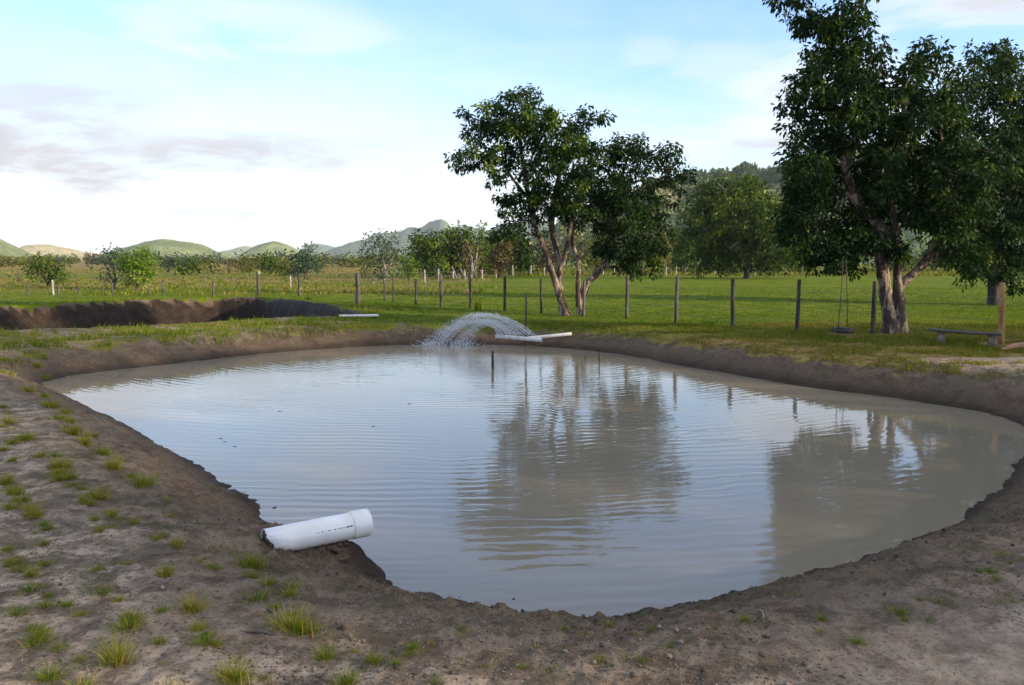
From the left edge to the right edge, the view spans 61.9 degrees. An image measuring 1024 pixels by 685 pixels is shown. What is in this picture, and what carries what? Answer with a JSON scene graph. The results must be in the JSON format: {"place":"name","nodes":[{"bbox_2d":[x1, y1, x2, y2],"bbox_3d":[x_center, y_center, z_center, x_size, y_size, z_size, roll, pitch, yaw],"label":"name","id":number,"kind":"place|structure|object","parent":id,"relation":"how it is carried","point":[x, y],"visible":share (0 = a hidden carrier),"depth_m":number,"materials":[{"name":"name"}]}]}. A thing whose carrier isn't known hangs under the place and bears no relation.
{"place":"outdoors","nodes":[
{"label":"outdoors","id":0,"kind":"place"},
{"bbox_2d":[0,239,35,260],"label":"hills","id":1,"kind":"structure","parent":0,"point":[7,249],"depth_m":1478.17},
{"bbox_2d":[20,244,100,259],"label":"hills","id":2,"kind":"structure","parent":0,"point":[44,249],"depth_m":1999.56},
{"bbox_2d":[81,239,237,260],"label":"hills","id":3,"kind":"structure","parent":0,"point":[166,247],"depth_m":1493.65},
{"bbox_2d":[220,246,251,256],"bbox_3d":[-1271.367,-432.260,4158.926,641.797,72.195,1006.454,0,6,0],"label":"hills","id":4,"kind":"structure","parent":0,"point":[237,250],"depth_m":3912.81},
{"bbox_2d":[235,241,298,258],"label":"hills","id":5,"kind":"structure","parent":0,"point":[272,246],"depth_m":1779.91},
{"bbox_2d":[303,244,333,254],"bbox_3d":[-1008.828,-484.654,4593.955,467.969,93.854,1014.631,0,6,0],"label":"hills","id":6,"kind":"structure","parent":0,"point":[323,247],"depth_m":4388.98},
{"bbox_2d":[317,219,548,258],"bbox_3d":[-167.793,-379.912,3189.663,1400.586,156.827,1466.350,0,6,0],"label":"hills","id":7,"kind":"structure","parent":0,"point":[434,225],"depth_m":2864.84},
{"bbox_2d":[0,261,1023,684],"bbox_3d":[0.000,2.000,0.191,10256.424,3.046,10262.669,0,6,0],"label":"ground","id":8,"kind":"structure","parent":0,"point":[998,633],"depth_m":5.34,"materials":[{"name":"soil"}]},
{"bbox_2d":[0,553,26,566],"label":"grass tuft","id":9,"kind":"object","parent":8,"relation":"on","point":[9,562],"visible":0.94,"depth_m":4.95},
{"bbox_2d":[0,497,27,510],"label":"grass tuft","id":10,"kind":"object","parent":8,"relation":"on","point":[8,506],"visible":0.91,"depth_m":6.03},
{"bbox_2d":[0,480,30,497],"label":"grass tuft","id":11,"kind":"object","parent":8,"relation":"on","point":[17,490],"visible":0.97,"depth_m":6.37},
{"bbox_2d":[1,602,37,620],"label":"grass tuft","id":12,"kind":"object","parent":8,"relation":"on","point":[15,613],"visible":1,"depth_m":4.20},
{"bbox_2d":[10,428,41,442],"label":"grass tuft","id":13,"kind":"object","parent":8,"relation":"on","point":[26,437],"visible":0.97,"depth_m":8.33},
{"bbox_2d":[0,577,54,597],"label":"grass tuft","id":14,"kind":"object","parent":8,"relation":"on","point":[30,588],"visible":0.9,"depth_m":4.55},
{"bbox_2d":[16,564,43,577],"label":"grass tuft","id":15,"kind":"object","parent":8,"relation":"on","point":[31,573],"visible":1,"depth_m":4.76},
{"bbox_2d":[11,496,55,518],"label":"grass tuft","id":16,"kind":"object","parent":8,"relation":"on","point":[31,507],"visible":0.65,"depth_m":5.87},
{"bbox_2d":[22,505,47,520],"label":"grass tuft","id":17,"kind":"object","parent":8,"relation":"on","point":[32,517],"visible":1,"depth_m":5.81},
{"bbox_2d":[4,625,73,656],"bbox_3d":[-2.188,1.354,3.894,0.296,0.101,0.387,0,6,1],"label":"grass tuft","id":18,"kind":"object","parent":8,"relation":"on","point":[32,642],"visible":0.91,"depth_m":3.92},
{"bbox_2d":[5,252,73,268],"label":"bush","id":19,"kind":"object","parent":8,"relation":"on","point":[38,253],"visible":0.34,"depth_m":148.93,"materials":[{"name":"green plant"}]},
{"bbox_2d":[26,595,61,609],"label":"grass tuft","id":20,"kind":"object","parent":8,"relation":"on","point":[45,603],"visible":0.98,"depth_m":4.32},
{"bbox_2d":[19,255,75,286],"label":"distant tree","id":21,"kind":"object","parent":8,"relation":"on","point":[57,271],"visible":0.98,"depth_m":55.60,"materials":[{"name":"green plant"}]},
{"bbox_2d":[29,394,66,408],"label":"grass tuft","id":22,"kind":"object","parent":8,"relation":"on","point":[50,406],"visible":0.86,"depth_m":10.34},
{"bbox_2d":[18,657,80,684],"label":"grass tuft","id":23,"kind":"object","parent":8,"relation":"on","point":[47,676],"visible":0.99,"depth_m":3.61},
{"bbox_2d":[45,454,68,468],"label":"grass tuft","id":24,"kind":"object","parent":8,"relation":"on","point":[55,465],"visible":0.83,"depth_m":7.21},
{"bbox_2d":[42,639,77,652],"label":"grass tuft","id":25,"kind":"object","parent":8,"relation":"on","point":[56,646],"visible":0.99,"depth_m":3.85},
{"bbox_2d":[38,466,83,482],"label":"grass tuft","id":26,"kind":"object","parent":8,"relation":"on","point":[57,478],"visible":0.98,"depth_m":6.80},
{"bbox_2d":[58,420,89,435],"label":"grass tuft","id":27,"kind":"object","parent":8,"relation":"on","point":[74,432],"visible":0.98,"depth_m":8.79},
{"bbox_2d":[54,253,93,263],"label":"bush","id":28,"kind":"object","parent":8,"relation":"on","point":[72,260],"visible":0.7,"depth_m":354.69,"materials":[{"name":"green plant"}]},
{"bbox_2d":[60,664,104,684],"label":"grass tuft","id":29,"kind":"object","parent":8,"relation":"on","point":[83,682],"visible":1,"depth_m":3.53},
{"bbox_2d":[74,431,95,446],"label":"grass tuft","id":30,"kind":"object","parent":8,"relation":"on","point":[85,440],"visible":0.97,"depth_m":8.34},
{"bbox_2d":[76,583,116,601],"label":"grass tuft","id":31,"kind":"object","parent":8,"relation":"on","point":[99,591],"visible":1,"depth_m":4.52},
{"bbox_2d":[82,251,111,263],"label":"bush","id":32,"kind":"object","parent":8,"relation":"on","point":[92,260],"visible":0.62,"depth_m":330.67,"materials":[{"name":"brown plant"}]},
{"bbox_2d":[79,442,116,456],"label":"grass tuft","id":33,"kind":"object","parent":8,"relation":"on","point":[107,451],"visible":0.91,"depth_m":7.92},
{"bbox_2d":[74,480,125,500],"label":"grass tuft","id":34,"kind":"object","parent":8,"relation":"on","point":[97,496],"visible":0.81,"depth_m":6.33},
{"bbox_2d":[86,242,134,288],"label":"distant tree","id":35,"kind":"object","parent":8,"relation":"on","point":[114,281],"visible":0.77,"depth_m":51.73,"materials":[{"name":"green plant"}]},
{"bbox_2d":[97,453,126,471],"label":"grass tuft","id":36,"kind":"object","parent":8,"relation":"on","point":[115,466],"visible":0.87,"depth_m":7.39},
{"bbox_2d":[80,627,148,670],"bbox_3d":[-1.733,1.336,3.747,0.325,0.174,0.355,1,6,6],"label":"grass tuft","id":37,"kind":"object","parent":8,"relation":"on","point":[116,657],"visible":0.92,"depth_m":3.74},
{"bbox_2d":[92,607,162,642],"bbox_3d":[-1.827,1.328,4.084,0.320,0.110,0.385,-1,6,-6],"label":"grass tuft","id":38,"kind":"object","parent":8,"relation":"on","point":[127,626],"visible":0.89,"depth_m":4.08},
{"bbox_2d":[116,606,148,622],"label":"grass tuft","id":39,"kind":"object","parent":8,"relation":"on","point":[129,616],"visible":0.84,"depth_m":4.16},
{"bbox_2d":[112,245,161,289],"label":"distant tree","id":40,"kind":"object","parent":8,"relation":"on","point":[136,277],"visible":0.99,"depth_m":49.73,"materials":[{"name":"green plant"}]},
{"bbox_2d":[111,468,171,487],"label":"grass tuft","id":41,"kind":"object","parent":8,"relation":"on","point":[142,480],"visible":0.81,"depth_m":6.99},
{"bbox_2d":[146,554,179,577],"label":"grass tuft","id":42,"kind":"object","parent":8,"relation":"on","point":[168,572],"visible":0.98,"depth_m":4.74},
{"bbox_2d":[26,272,300,296],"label":"wire fence","id":43,"kind":"object","parent":8,"relation":"on","point":[257,279],"visible":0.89,"depth_m":42.37,"materials":[{"name":"grey wood"}]},
{"bbox_2d":[148,251,184,271],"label":"bush","id":44,"kind":"object","parent":8,"relation":"on","point":[166,264],"visible":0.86,"depth_m":119.10,"materials":[{"name":"green plant"}]},
{"bbox_2d":[160,533,187,549],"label":"grass tuft","id":45,"kind":"object","parent":8,"relation":"on","point":[177,542],"visible":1,"depth_m":5.28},
{"bbox_2d":[174,256,207,274],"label":"bush","id":46,"kind":"object","parent":8,"relation":"on","point":[193,267],"visible":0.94,"depth_m":97.37,"materials":[{"name":"green plant"}]},
{"bbox_2d":[171,587,215,614],"bbox_3d":[-1.606,1.287,4.287,0.250,0.142,0.273,-4,7,-38],"label":"grass tuft","id":47,"kind":"object","parent":8,"relation":"on","point":[193,607],"visible":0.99,"depth_m":4.28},
{"bbox_2d":[182,617,212,633],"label":"grass tuft","id":48,"kind":"object","parent":8,"relation":"on","point":[197,628],"visible":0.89,"depth_m":4.07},
{"bbox_2d":[174,626,231,652],"bbox_3d":[-1.379,1.345,3.861,0.319,0.082,0.244,2,6,18],"label":"grass tuft","id":49,"kind":"object","parent":8,"relation":"on","point":[206,641],"visible":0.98,"depth_m":3.88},
{"bbox_2d":[199,252,221,273],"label":"bush","id":50,"kind":"object","parent":8,"relation":"on","point":[210,266],"visible":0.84,"depth_m":109.36,"materials":[{"name":"green plant"}]},
{"bbox_2d":[217,253,241,273],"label":"bush","id":51,"kind":"object","parent":8,"relation":"on","point":[229,263],"visible":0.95,"depth_m":111.42,"materials":[{"name":"green plant"}]},
{"bbox_2d":[204,652,266,684],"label":"grass tuft","id":52,"kind":"object","parent":8,"relation":"on","point":[239,675],"visible":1,"depth_m":3.56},
{"bbox_2d":[233,249,263,272],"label":"bush","id":53,"kind":"object","parent":8,"relation":"on","point":[246,262],"visible":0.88,"depth_m":119.16,"materials":[{"name":"green plant"}]},
{"bbox_2d":[226,548,278,569],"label":"grass tuft","id":54,"kind":"object","parent":8,"relation":"on","point":[251,562],"visible":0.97,"depth_m":5.22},
{"bbox_2d":[230,575,283,604],"bbox_3d":[-1.324,1.309,4.458,0.340,0.107,0.321,4,7,35],"label":"grass tuft","id":55,"kind":"object","parent":8,"relation":"on","point":[260,595],"visible":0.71,"depth_m":4.46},
{"bbox_2d":[254,250,279,273],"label":"bush","id":56,"kind":"object","parent":8,"relation":"on","point":[268,260],"visible":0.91,"depth_m":104.25,"materials":[{"name":"green plant"}]},
{"bbox_2d":[269,255,302,275],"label":"bush","id":57,"kind":"object","parent":8,"relation":"on","point":[280,266],"visible":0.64,"depth_m":91.34,"materials":[{"name":"green plant"}]},
{"bbox_2d":[275,581,301,598],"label":"grass tuft","id":58,"kind":"object","parent":8,"relation":"on","point":[290,594],"visible":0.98,"depth_m":4.57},
{"bbox_2d":[274,575,306,594],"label":"grass tuft","id":59,"kind":"object","parent":8,"relation":"on","point":[293,583],"visible":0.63,"depth_m":4.73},
{"bbox_2d":[262,599,329,638],"bbox_3d":[-1.024,1.300,4.044,0.371,0.166,0.384,-1,6,-7],"label":"grass tuft","id":60,"kind":"object","parent":8,"relation":"on","point":[289,624],"visible":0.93,"depth_m":4.04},
{"bbox_2d":[282,241,326,279],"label":"distant tree","id":61,"kind":"object","parent":8,"relation":"on","point":[298,262],"visible":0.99,"depth_m":75.40,"materials":[{"name":"green plant"}]},
{"bbox_2d":[262,530,348,553],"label":"mud clods","id":62,"kind":"object","parent":8,"relation":"on","point":[333,547],"visible":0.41,"depth_m":5.92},
{"bbox_2d":[260,509,372,550],"bbox_3d":[-1.361,1.326,5.978,0.756,0.212,0.199,-3,7,-32],"label":"pipe","id":63,"kind":"object","parent":62,"relation":"on","point":[355,524],"visible":0.9,"depth_m":5.92,"materials":[{"name":"white plastic"}]},
{"bbox_2d":[297,621,328,636],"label":"grass tuft","id":64,"kind":"object","parent":8,"relation":"on","point":[310,629],"visible":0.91,"depth_m":4.01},
{"bbox_2d":[303,637,344,668],"bbox_3d":[-0.832,1.365,3.794,0.246,0.099,0.323,-5,7,-41],"label":"grass tuft","id":65,"kind":"object","parent":8,"relation":"on","point":[323,654],"visible":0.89,"depth_m":3.78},
{"bbox_2d":[335,552,349,562],"bbox_3d":[-1.185,1.497,5.936,0.114,0.083,0.116,0,6,0],"label":"soil clod","id":66,"kind":"object","parent":8,"relation":"on","point":[343,557],"visible":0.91,"depth_m":5.91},
{"bbox_2d":[323,665,368,684],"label":"grass tuft","id":67,"kind":"object","parent":8,"relation":"on","point":[346,680],"visible":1,"depth_m":3.53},
{"bbox_2d":[318,252,382,267],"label":"bush","id":68,"kind":"object","parent":8,"relation":"on","point":[347,262],"visible":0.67,"depth_m":187.88,"materials":[{"name":"green plant"}]},
{"bbox_2d":[339,314,378,316],"bbox_3d":[-4.508,-0.789,25.149,1.144,0.082,0.080,-1,6,-8],"label":"thin pipe","id":69,"kind":"object","parent":8,"relation":"on","point":[363,315],"visible":0.98,"depth_m":25.13,"materials":[{"name":"plastic"}]},
{"bbox_2d":[352,252,377,278],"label":"bush","id":70,"kind":"object","parent":8,"relation":"on","point":[363,265],"visible":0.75,"depth_m":79.66,"materials":[{"name":"green plant"}]},
{"bbox_2d":[359,650,382,666],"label":"grass tuft","id":71,"kind":"object","parent":8,"relation":"on","point":[374,659],"visible":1,"depth_m":3.73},
{"bbox_2d":[357,228,409,283],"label":"distant tree","id":72,"kind":"object","parent":8,"relation":"on","point":[385,271],"visible":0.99,"depth_m":61.53,"materials":[{"name":"green plant"}]},
{"bbox_2d":[372,246,411,266],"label":"bush","id":73,"kind":"object","parent":8,"relation":"on","point":[400,258],"visible":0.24,"depth_m":201.31,"materials":[{"name":"green plant"}]},
{"bbox_2d":[289,269,496,285],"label":"wire fence","id":74,"kind":"object","parent":8,"relation":"on","point":[453,275],"visible":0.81,"depth_m":65.84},
{"bbox_2d":[397,253,423,280],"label":"bush","id":75,"kind":"object","parent":8,"relation":"on","point":[412,276],"visible":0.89,"depth_m":71.62,"materials":[{"name":"green plant"}]},
{"bbox_2d":[397,636,432,657],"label":"weed","id":76,"kind":"object","parent":8,"relation":"on","point":[411,646],"visible":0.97,"depth_m":3.85,"materials":[{"name":"green plant"}]},
{"bbox_2d":[404,233,436,274],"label":"distant tree","id":77,"kind":"object","parent":8,"relation":"on","point":[416,252],"visible":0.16,"depth_m":95.33,"materials":[{"name":"green plant"}]},
{"bbox_2d":[405,226,449,277],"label":"distant tree","id":78,"kind":"object","parent":8,"relation":"on","point":[431,245],"visible":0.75,"depth_m":82.97,"materials":[{"name":"green plant"}]},
{"bbox_2d":[418,255,451,278],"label":"bush","id":79,"kind":"object","parent":8,"relation":"on","point":[439,265],"visible":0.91,"depth_m":77.63,"materials":[{"name":"green plant"}]},
{"bbox_2d":[438,219,478,276],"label":"distant tree","id":80,"kind":"object","parent":8,"relation":"on","point":[456,262],"visible":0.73,"depth_m":84.94,"materials":[{"name":"green plant"}]},
{"bbox_2d":[453,239,484,278],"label":"distant tree","id":81,"kind":"object","parent":8,"relation":"on","point":[471,267],"visible":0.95,"depth_m":79.46,"materials":[{"name":"green plant"}]},
{"bbox_2d":[470,220,491,274],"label":"distant tree","id":82,"kind":"object","parent":8,"relation":"on","point":[480,234],"visible":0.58,"depth_m":95.27,"materials":[{"name":"green plant"}]},
{"bbox_2d":[473,233,497,273],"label":"distant tree","id":83,"kind":"object","parent":8,"relation":"on","point":[484,240],"visible":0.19,"depth_m":101.36,"materials":[{"name":"green plant"}]},
{"bbox_2d":[480,233,517,277],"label":"distant tree","id":84,"kind":"object","parent":8,"relation":"on","point":[501,249],"visible":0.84,"depth_m":83.28,"materials":[{"name":"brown plant"}]},
{"bbox_2d":[0,266,1023,516],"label":"field grass","id":85,"kind":"structure","parent":8,"relation":"on","point":[810,332],"depth_m":23.95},
{"bbox_2d":[0,379,1023,684],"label":"soil crumbs","id":86,"kind":"object","parent":8,"relation":"on","point":[594,661],"visible":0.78,"depth_m":4.07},
{"bbox_2d":[495,334,542,341],"bbox_3d":[0.171,-0.113,22.009,1.376,0.141,0.104,3,6,31],"label":"thin pipe","id":87,"kind":"object","parent":8,"relation":"on","point":[534,339],"visible":0.99,"depth_m":21.95,"materials":[{"name":"plastic"}]},
{"bbox_2d":[507,234,543,275],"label":"distant tree","id":88,"kind":"object","parent":8,"relation":"on","point":[534,249],"visible":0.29,"depth_m":95.38,"materials":[{"name":"green plant"}]},
{"bbox_2d":[443,83,616,315],"bbox_3d":[0.617,-4.358,26.430,5.352,7.494,2.898,0,6,0],"label":"broadleaf tree","id":89,"kind":"object","parent":8,"relation":"on","point":[558,159],"visible":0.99,"depth_m":26.32,"materials":[{"name":"green plant"}]},
{"bbox_2d":[531,238,568,274],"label":"distant tree","id":90,"kind":"object","parent":8,"relation":"on","point":[542,260],"visible":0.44,"depth_m":99.42,"materials":[{"name":"green plant"}]},
{"bbox_2d":[528,332,571,337],"bbox_3d":[0.911,-0.160,22.090,1.322,0.188,0.090,-1,6,-14],"label":"thin pipe","id":91,"kind":"object","parent":8,"relation":"on","point":[555,335],"visible":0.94,"depth_m":22.10,"materials":[{"name":"plastic"}]},
{"bbox_2d":[560,223,603,301],"bbox_3d":[2.570,-2.802,30.843,1.928,3.462,1.636,0,6,0],"label":"tree","id":92,"kind":"object","parent":8,"relation":"on","point":[581,255],"visible":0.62,"depth_m":30.69,"materials":[{"name":"green plant"}]},
{"bbox_2d":[582,231,619,273],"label":"distant tree","id":93,"kind":"object","parent":8,"relation":"on","point":[589,260],"visible":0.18,"depth_m":103.29,"materials":[{"name":"green plant"}]},
{"bbox_2d":[570,130,697,314],"bbox_3d":[3.821,-3.768,27.128,4.217,6.085,2.804,-2,6,-20],"label":"broadleaf tree","id":94,"kind":"object","parent":8,"relation":"on","point":[623,193],"visible":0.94,"depth_m":27.07,"materials":[{"name":"green plant"}]},
{"bbox_2d":[642,230,676,272],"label":"distant tree","id":95,"kind":"object","parent":8,"relation":"on","point":[661,258],"visible":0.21,"depth_m":104.88,"materials":[{"name":"green plant"}]},
{"bbox_2d":[512,265,821,275],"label":"wire fence","id":96,"kind":"object","parent":8,"relation":"on","point":[647,270],"visible":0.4,"depth_m":93.69,"materials":[{"name":"grey wood"}]},
{"bbox_2d":[355,273,1005,344],"bbox_3d":[2.116,-1.331,25.901,2.072,1.442,23.198,-5,7,-42],"label":"wire fence","id":97,"kind":"object","parent":8,"relation":"on","point":[1001,317],"visible":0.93,"depth_m":22.90,"materials":[{"name":"brown wood"}]},
{"bbox_2d":[665,229,701,271],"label":"distant tree","id":98,"kind":"object","parent":8,"relation":"on","point":[672,253],"visible":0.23,"depth_m":107.19,"materials":[{"name":"green plant"}]},
{"bbox_2d":[667,172,808,278],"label":"round tree","id":99,"kind":"object","parent":8,"relation":"on","point":[749,202],"visible":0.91,"depth_m":78.15,"materials":[{"name":"green plant"}]},
{"bbox_2d":[839,631,874,649],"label":"weed","id":100,"kind":"object","parent":8,"relation":"on","point":[858,641],"visible":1,"depth_m":3.91,"materials":[{"name":"green plant"}]},
{"bbox_2d":[762,0,1020,333],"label":"broadleaf tree","id":101,"kind":"object","parent":8,"relation":"on","point":[865,115],"visible":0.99,"depth_m":19.87,"materials":[{"name":"green plant"}]},
{"bbox_2d":[831,259,853,332],"bbox_3d":[7.682,-1.083,19.747,0.363,1.715,0.480,0,6,0],"label":"swing","id":102,"kind":"object","parent":101,"relation":"hanging from","point":[838,329],"visible":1,"depth_m":19.62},
{"bbox_2d":[865,236,918,271],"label":"distant tree","id":103,"kind":"object","parent":8,"relation":"on","point":[890,264],"visible":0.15,"depth_m":111.21,"materials":[{"name":"green plant"}]},
{"bbox_2d":[884,599,919,617],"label":"weed","id":104,"kind":"object","parent":8,"relation":"on","point":[900,611],"visible":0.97,"depth_m":4.26,"materials":[{"name":"green plant"}]},
{"bbox_2d":[908,245,955,272],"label":"distant tree","id":105,"kind":"object","parent":8,"relation":"on","point":[931,265],"visible":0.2,"depth_m":119.38,"materials":[{"name":"green plant"}]},
{"bbox_2d":[928,328,1001,345],"bbox_3d":[9.386,-0.076,17.726,1.338,0.375,0.267,3,6,31],"label":"bench","id":106,"kind":"object","parent":8,"relation":"on","point":[992,338],"visible":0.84,"depth_m":17.64,"materials":[{"name":"brown wood"}]},
{"bbox_2d":[914,36,1023,305],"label":"broadleaf tree","id":107,"kind":"object","parent":8,"relation":"on","point":[1000,262],"visible":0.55,"depth_m":32.97,"materials":[{"name":"green plant"}]},
{"bbox_2d":[1000,342,1023,350],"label":"fallen log","id":108,"kind":"object","parent":8,"relation":"on","point":[1015,346],"visible":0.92,"depth_m":16.56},
{"bbox_2d":[0,409,1023,684],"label":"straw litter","id":109,"kind":"object","parent":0,"point":[478,603],"visible":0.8,"depth_m":4.47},
{"bbox_2d":[0,0,1023,253],"label":"sky","id":110,"kind":"structure","parent":0,"point":[218,125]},
{"bbox_2d":[42,344,1023,616],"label":"pond water","id":111,"kind":"structure","parent":0,"point":[536,478],"depth_m":9.61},
{"bbox_2d":[410,312,536,346],"bbox_3d":[-1.047,-0.385,22.589,3.533,0.943,1.439,1,6,5],"label":"water spray","id":112,"kind":"object","parent":111,"relation":"on","point":[488,322],"visible":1,"depth_m":22.25,"materials":[{"name":"white"}]},
{"bbox_2d":[533,168,1023,263],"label":"hills","id":113,"kind":"structure","parent":0,"point":[911,236],"depth_m":442.27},
{"bbox_2d":[523,139,1023,261],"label":"hill forest","id":114,"kind":"object","parent":113,"relation":"on","point":[770,175],"visible":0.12,"depth_m":516.18,"materials":[{"name":"green plant"}]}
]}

